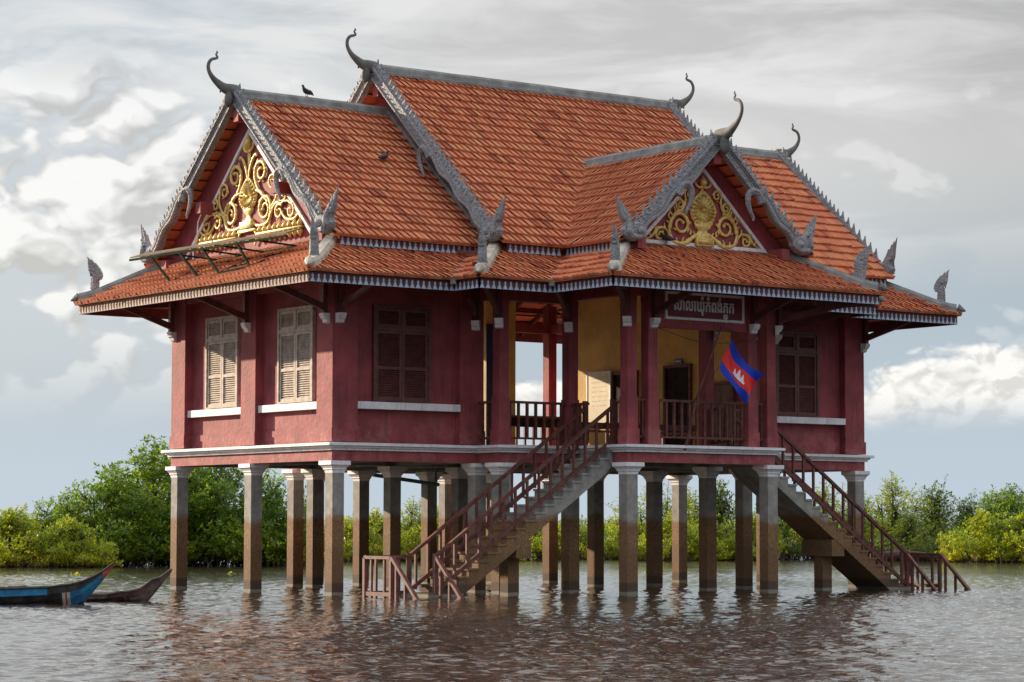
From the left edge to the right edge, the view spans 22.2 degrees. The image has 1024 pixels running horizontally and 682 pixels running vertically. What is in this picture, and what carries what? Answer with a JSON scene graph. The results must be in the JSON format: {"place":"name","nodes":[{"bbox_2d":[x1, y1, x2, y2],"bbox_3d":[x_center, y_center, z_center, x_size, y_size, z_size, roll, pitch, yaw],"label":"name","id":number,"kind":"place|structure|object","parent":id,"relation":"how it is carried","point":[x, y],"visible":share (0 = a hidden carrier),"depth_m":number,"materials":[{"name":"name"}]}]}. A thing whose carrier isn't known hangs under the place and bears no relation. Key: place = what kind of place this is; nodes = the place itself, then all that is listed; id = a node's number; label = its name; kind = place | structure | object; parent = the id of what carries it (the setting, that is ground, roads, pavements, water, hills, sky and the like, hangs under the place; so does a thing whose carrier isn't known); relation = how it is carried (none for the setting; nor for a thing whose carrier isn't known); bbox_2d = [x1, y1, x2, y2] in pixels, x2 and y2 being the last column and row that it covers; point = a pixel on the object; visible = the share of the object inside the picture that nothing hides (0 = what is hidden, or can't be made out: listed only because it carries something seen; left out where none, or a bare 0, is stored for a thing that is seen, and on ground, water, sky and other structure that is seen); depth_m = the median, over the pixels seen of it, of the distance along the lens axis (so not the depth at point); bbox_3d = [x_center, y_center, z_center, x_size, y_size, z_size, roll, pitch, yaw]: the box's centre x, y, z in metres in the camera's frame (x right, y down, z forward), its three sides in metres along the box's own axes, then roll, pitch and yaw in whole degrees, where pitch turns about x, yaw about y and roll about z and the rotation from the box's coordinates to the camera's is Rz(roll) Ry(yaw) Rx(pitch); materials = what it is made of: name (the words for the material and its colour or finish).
{"place":"outdoors","nodes":[
{"label":"outdoors","id":0,"kind":"place"},
{"bbox_2d":[0,533,1023,681],"bbox_3d":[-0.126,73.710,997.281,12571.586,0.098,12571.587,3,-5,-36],"label":"water","id":1,"kind":"structure","parent":0,"point":[213,624],"depth_m":39.60,"materials":[{"name":"brown liquid"}]},
{"bbox_2d":[0,503,67,567],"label":"waterside bush","id":2,"kind":"object","parent":1,"relation":"on","point":[10,523],"visible":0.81,"depth_m":105.30,"materials":[{"name":"green plant"}]},
{"bbox_2d":[2,495,69,565],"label":"waterside bush","id":3,"kind":"object","parent":1,"relation":"on","point":[45,517],"visible":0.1,"depth_m":109.56,"materials":[{"name":"green plant"}]},
{"bbox_2d":[0,562,114,604],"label":"longboat","id":4,"kind":"object","parent":1,"relation":"on","point":[81,591],"visible":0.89,"depth_m":53.26,"materials":[{"name":"blue paint"}]},
{"bbox_2d":[26,514,123,567],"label":"waterside bush","id":5,"kind":"object","parent":1,"relation":"on","point":[64,558],"visible":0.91,"depth_m":104.11,"materials":[{"name":"green plant"}]},
{"bbox_2d":[8,568,171,601],"bbox_3d":[-11.268,5.304,55.666,8.019,0.908,1.138,0,-4,1],"label":"longboat","id":6,"kind":"object","parent":1,"relation":"on","point":[146,591],"visible":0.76,"depth_m":55.35,"materials":[{"name":"brown wood"}]},
{"bbox_2d":[41,469,170,566],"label":"mangrove tree","id":7,"kind":"object","parent":1,"relation":"on","point":[121,497],"visible":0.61,"depth_m":107.94,"materials":[{"name":"green plant"}]},
{"bbox_2d":[55,434,243,565],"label":"mangrove tree","id":8,"kind":"object","parent":1,"relation":"on","point":[149,475],"visible":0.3,"depth_m":110.56,"materials":[{"name":"green plant"}]},
{"bbox_2d":[125,467,305,566],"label":"mangrove tree","id":9,"kind":"object","parent":1,"relation":"on","point":[219,482],"visible":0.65,"depth_m":108.43,"materials":[{"name":"green plant"}]},
{"bbox_2d":[215,468,324,565],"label":"mangrove tree","id":10,"kind":"object","parent":1,"relation":"on","point":[276,505],"visible":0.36,"depth_m":109.79,"materials":[{"name":"green plant"}]},
{"bbox_2d":[324,515,382,561],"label":"waterside bush","id":11,"kind":"object","parent":1,"relation":"on","point":[348,548],"visible":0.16,"depth_m":125.03,"materials":[{"name":"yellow plant"}]},
{"bbox_2d":[344,506,420,560],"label":"waterside bush","id":12,"kind":"object","parent":1,"relation":"on","point":[379,519],"visible":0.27,"depth_m":127.11,"materials":[{"name":"green plant"}]},
{"bbox_2d":[378,495,420,560],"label":"waterside bush","id":13,"kind":"object","parent":1,"relation":"on","point":[416,514],"visible":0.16,"depth_m":129.50,"materials":[{"name":"green plant"}]},
{"bbox_2d":[401,505,438,560],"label":"waterside bush","id":14,"kind":"object","parent":1,"relation":"on","point":[414,537],"visible":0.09,"depth_m":127.23,"materials":[{"name":"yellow plant"}]},
{"bbox_2d":[29,514,1009,539],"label":"shore foliage","id":15,"kind":"object","parent":1,"relation":"on","point":[585,523],"visible":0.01,"depth_m":345.67,"materials":[{"name":"green plant"}]},
{"bbox_2d":[71,28,970,599],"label":"stilt house","id":16,"kind":"structure","parent":1,"relation":"on","point":[423,278],"depth_m":64.12,"materials":[{"name":"paint"}]},
{"bbox_2d":[192,214,201,259],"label":"cable","id":17,"kind":"object","parent":16,"relation":"attached to","point":[197,235],"visible":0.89,"depth_m":65.94,"materials":[{"name":"white paint"}]},
{"bbox_2d":[129,228,299,280],"bbox_3d":[-7.082,-1.976,63.698,1.136,0.935,7.022,3,-5,-39],"label":"panel rack","id":18,"kind":"object","parent":16,"relation":"on","point":[203,248],"visible":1,"depth_m":63.24,"materials":[{"name":"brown metal"}]},
{"bbox_2d":[205,315,240,408],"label":"window","id":19,"kind":"structure","parent":16,"relation":"in","point":[224,392],"depth_m":65.45,"materials":[{"name":"beige wood"}]},
{"bbox_2d":[277,305,315,403],"bbox_3d":[-5.186,0.329,62.636,0.100,2.300,1.620,3,-5,-36],"label":"window","id":20,"kind":"structure","parent":16,"relation":"in","point":[296,360],"depth_m":62.59,"materials":[{"name":"beige wood"}]},
{"bbox_2d":[302,84,313,96],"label":"pigeon","id":21,"kind":"object","parent":16,"relation":"on","point":[307,91],"visible":1,"depth_m":65.53,"materials":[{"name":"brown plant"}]},
{"bbox_2d":[378,151,388,161],"bbox_3d":[-3.172,-4.588,64.420,0.438,0.295,0.211,3,-5,-36],"label":"pigeon","id":22,"kind":"object","parent":16,"relation":"on","point":[384,156],"visible":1,"depth_m":64.35,"materials":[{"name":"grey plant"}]},
{"bbox_2d":[371,304,430,402],"bbox_3d":[-2.642,0.312,62.334,1.640,2.300,0.100,3,-5,-36],"label":"window","id":23,"kind":"structure","parent":16,"relation":"in","point":[401,358],"depth_m":62.30,"materials":[{"name":"brown paint"}]},
{"bbox_2d":[583,371,611,442],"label":"whiteboard","id":24,"kind":"object","parent":16,"relation":"attached to","point":[598,391],"visible":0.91,"depth_m":73.25,"materials":[{"name":"white paint"}]},
{"bbox_2d":[611,371,638,443],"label":"door","id":25,"kind":"structure","parent":16,"relation":"in","point":[615,377],"depth_m":72.65,"materials":[{"name":"brown paint"}]},
{"bbox_2d":[660,233,676,243],"bbox_3d":[3.748,-2.496,62.682,0.244,0.295,0.407,3,-5,-36],"label":"pigeon","id":26,"kind":"object","parent":16,"relation":"on","point":[666,237],"visible":1,"depth_m":62.63,"materials":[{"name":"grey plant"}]},
{"bbox_2d":[663,364,692,444],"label":"door","id":27,"kind":"structure","parent":16,"relation":"in","point":[677,381],"depth_m":70.51,"materials":[{"name":"brown paint"}]},
{"bbox_2d":[658,327,750,343],"bbox_3d":[4.718,-0.100,63.340,2.953,0.324,0.076,3,-5,-36],"label":"wire","id":28,"kind":"object","parent":16,"relation":"attached to","point":[696,340],"visible":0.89,"depth_m":63.05,"materials":[{"name":"plastic"}]},
{"bbox_2d":[684,324,737,450],"bbox_3d":[4.842,1.116,62.808,1.413,3.064,0.372,1,-4,-12],"label":"flagpole","id":29,"kind":"object","parent":16,"relation":"attached to","point":[695,404],"visible":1,"depth_m":62.80,"materials":[{"name":"brown paint"}]},
{"bbox_2d":[720,339,763,404],"bbox_3d":[5.530,0.744,63.187,1.297,1.588,0.264,3,-5,-33],"label":"flag","id":30,"kind":"object","parent":29,"relation":"hanging from","point":[741,375],"visible":1,"depth_m":63.18,"materials":[{"name":"fabric"}]},
{"bbox_2d":[714,382,735,445],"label":"door","id":31,"kind":"structure","parent":16,"relation":"in","point":[723,391],"depth_m":68.98,"materials":[{"name":"brown paint"}]},
{"bbox_2d":[776,331,818,416],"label":"window","id":32,"kind":"structure","parent":16,"relation":"in","point":[797,375],"depth_m":69.78,"materials":[{"name":"brown paint"}]},
{"bbox_2d":[519,543,535,560],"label":"waterside bush","id":33,"kind":"object","parent":1,"relation":"on","point":[520,559],"depth_m":129.00,"materials":[{"name":"green plant"}]},
{"bbox_2d":[522,525,560,559],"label":"waterside bush","id":34,"kind":"object","parent":1,"relation":"on","point":[536,549],"visible":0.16,"depth_m":133.13,"materials":[{"name":"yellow plant"}]},
{"bbox_2d":[531,518,586,559],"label":"waterside bush","id":35,"kind":"object","parent":1,"relation":"on","point":[581,544],"visible":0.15,"depth_m":134.86,"materials":[{"name":"green plant"}]},
{"bbox_2d":[579,522,613,558],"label":"waterside bush","id":36,"kind":"object","parent":1,"relation":"on","point":[606,533],"visible":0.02,"depth_m":139.66,"materials":[{"name":"green plant"}]},
{"bbox_2d":[583,507,645,559],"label":"waterside bush","id":37,"kind":"object","parent":1,"relation":"on","point":[607,554],"visible":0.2,"depth_m":134.56,"materials":[{"name":"green plant"}]},
{"bbox_2d":[604,479,695,558],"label":"leafy tree","id":38,"kind":"object","parent":1,"relation":"on","point":[666,507],"visible":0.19,"depth_m":135.04,"materials":[{"name":"green plant"}]},
{"bbox_2d":[638,513,698,560],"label":"waterside bush","id":39,"kind":"object","parent":1,"relation":"on","point":[667,531],"visible":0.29,"depth_m":130.15,"materials":[{"name":"green plant"}]},
{"bbox_2d":[663,486,726,537],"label":"leafy tree","id":40,"kind":"object","parent":1,"relation":"on","point":[688,497],"visible":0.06,"depth_m":137.49,"materials":[{"name":"green plant"}]},
{"bbox_2d":[670,513,734,560],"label":"waterside bush","id":41,"kind":"object","parent":1,"relation":"on","point":[723,554],"visible":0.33,"depth_m":130.54,"materials":[{"name":"green plant"}]},
{"bbox_2d":[687,478,755,545],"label":"leafy tree","id":42,"kind":"object","parent":1,"relation":"on","point":[723,505],"visible":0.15,"depth_m":136.36,"materials":[{"name":"green plant"}]},
{"bbox_2d":[717,501,795,560],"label":"waterside bush","id":43,"kind":"object","parent":1,"relation":"on","point":[726,529],"visible":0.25,"depth_m":131.81,"materials":[{"name":"green plant"}]},
{"bbox_2d":[753,504,813,559],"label":"leafy tree","id":44,"kind":"object","parent":1,"relation":"on","point":[790,548],"visible":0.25,"depth_m":135.32,"materials":[{"name":"green plant"}]},
{"bbox_2d":[785,479,871,559],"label":"leafy tree","id":45,"kind":"object","parent":1,"relation":"on","point":[836,507],"visible":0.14,"depth_m":136.60,"materials":[{"name":"green plant"}]},
{"bbox_2d":[839,490,886,556],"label":"leafy tree","id":46,"kind":"object","parent":1,"relation":"on","point":[865,509],"visible":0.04,"depth_m":137.35,"materials":[{"name":"green plant"}]},
{"bbox_2d":[870,550,936,558],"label":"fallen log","id":47,"kind":"object","parent":1,"relation":"on","point":[920,557],"visible":0.3,"depth_m":122.62,"materials":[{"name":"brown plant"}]},
{"bbox_2d":[864,469,945,559],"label":"leafy tree","id":48,"kind":"object","parent":1,"relation":"on","point":[892,510],"visible":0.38,"depth_m":135.65,"materials":[{"name":"green plant"}]},
{"bbox_2d":[869,505,944,561],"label":"waterside bush","id":49,"kind":"object","parent":1,"relation":"on","point":[905,531],"visible":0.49,"depth_m":130.44,"materials":[{"name":"green plant"}]},
{"bbox_2d":[890,474,963,559],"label":"leafy tree","id":50,"kind":"object","parent":1,"relation":"on","point":[936,509],"visible":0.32,"depth_m":136.44,"materials":[{"name":"green plant"}]},
{"bbox_2d":[924,488,982,559],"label":"waterside bush","id":51,"kind":"object","parent":1,"relation":"on","point":[971,510],"visible":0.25,"depth_m":133.50,"materials":[{"name":"green plant"}]},
{"bbox_2d":[933,507,1023,562],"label":"waterside bush","id":52,"kind":"object","parent":1,"relation":"on","point":[980,526],"visible":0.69,"depth_m":126.01,"materials":[{"name":"green plant"}]},
{"bbox_2d":[948,483,1023,558],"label":"leafy tree","id":53,"kind":"object","parent":1,"relation":"on","point":[1007,506],"visible":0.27,"depth_m":131.20,"materials":[{"name":"green plant"}]},
{"bbox_2d":[971,510,1023,562],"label":"waterside bush","id":54,"kind":"object","parent":1,"relation":"on","point":[1002,555],"visible":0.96,"depth_m":124.77,"materials":[{"name":"green plant"}]},
{"bbox_2d":[0,0,1023,528],"label":"sky","id":55,"kind":"structure","parent":0,"point":[908,115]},
{"bbox_2d":[511,415,559,445],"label":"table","id":56,"kind":"object","parent":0,"point":[531,421],"visible":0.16,"depth_m":73.97,"materials":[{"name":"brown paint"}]},
{"bbox_2d":[558,421,717,444],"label":"bench","id":57,"kind":"object","parent":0,"point":[601,425],"visible":0.12,"depth_m":67.41,"materials":[{"name":"brown paint"}]}
]}

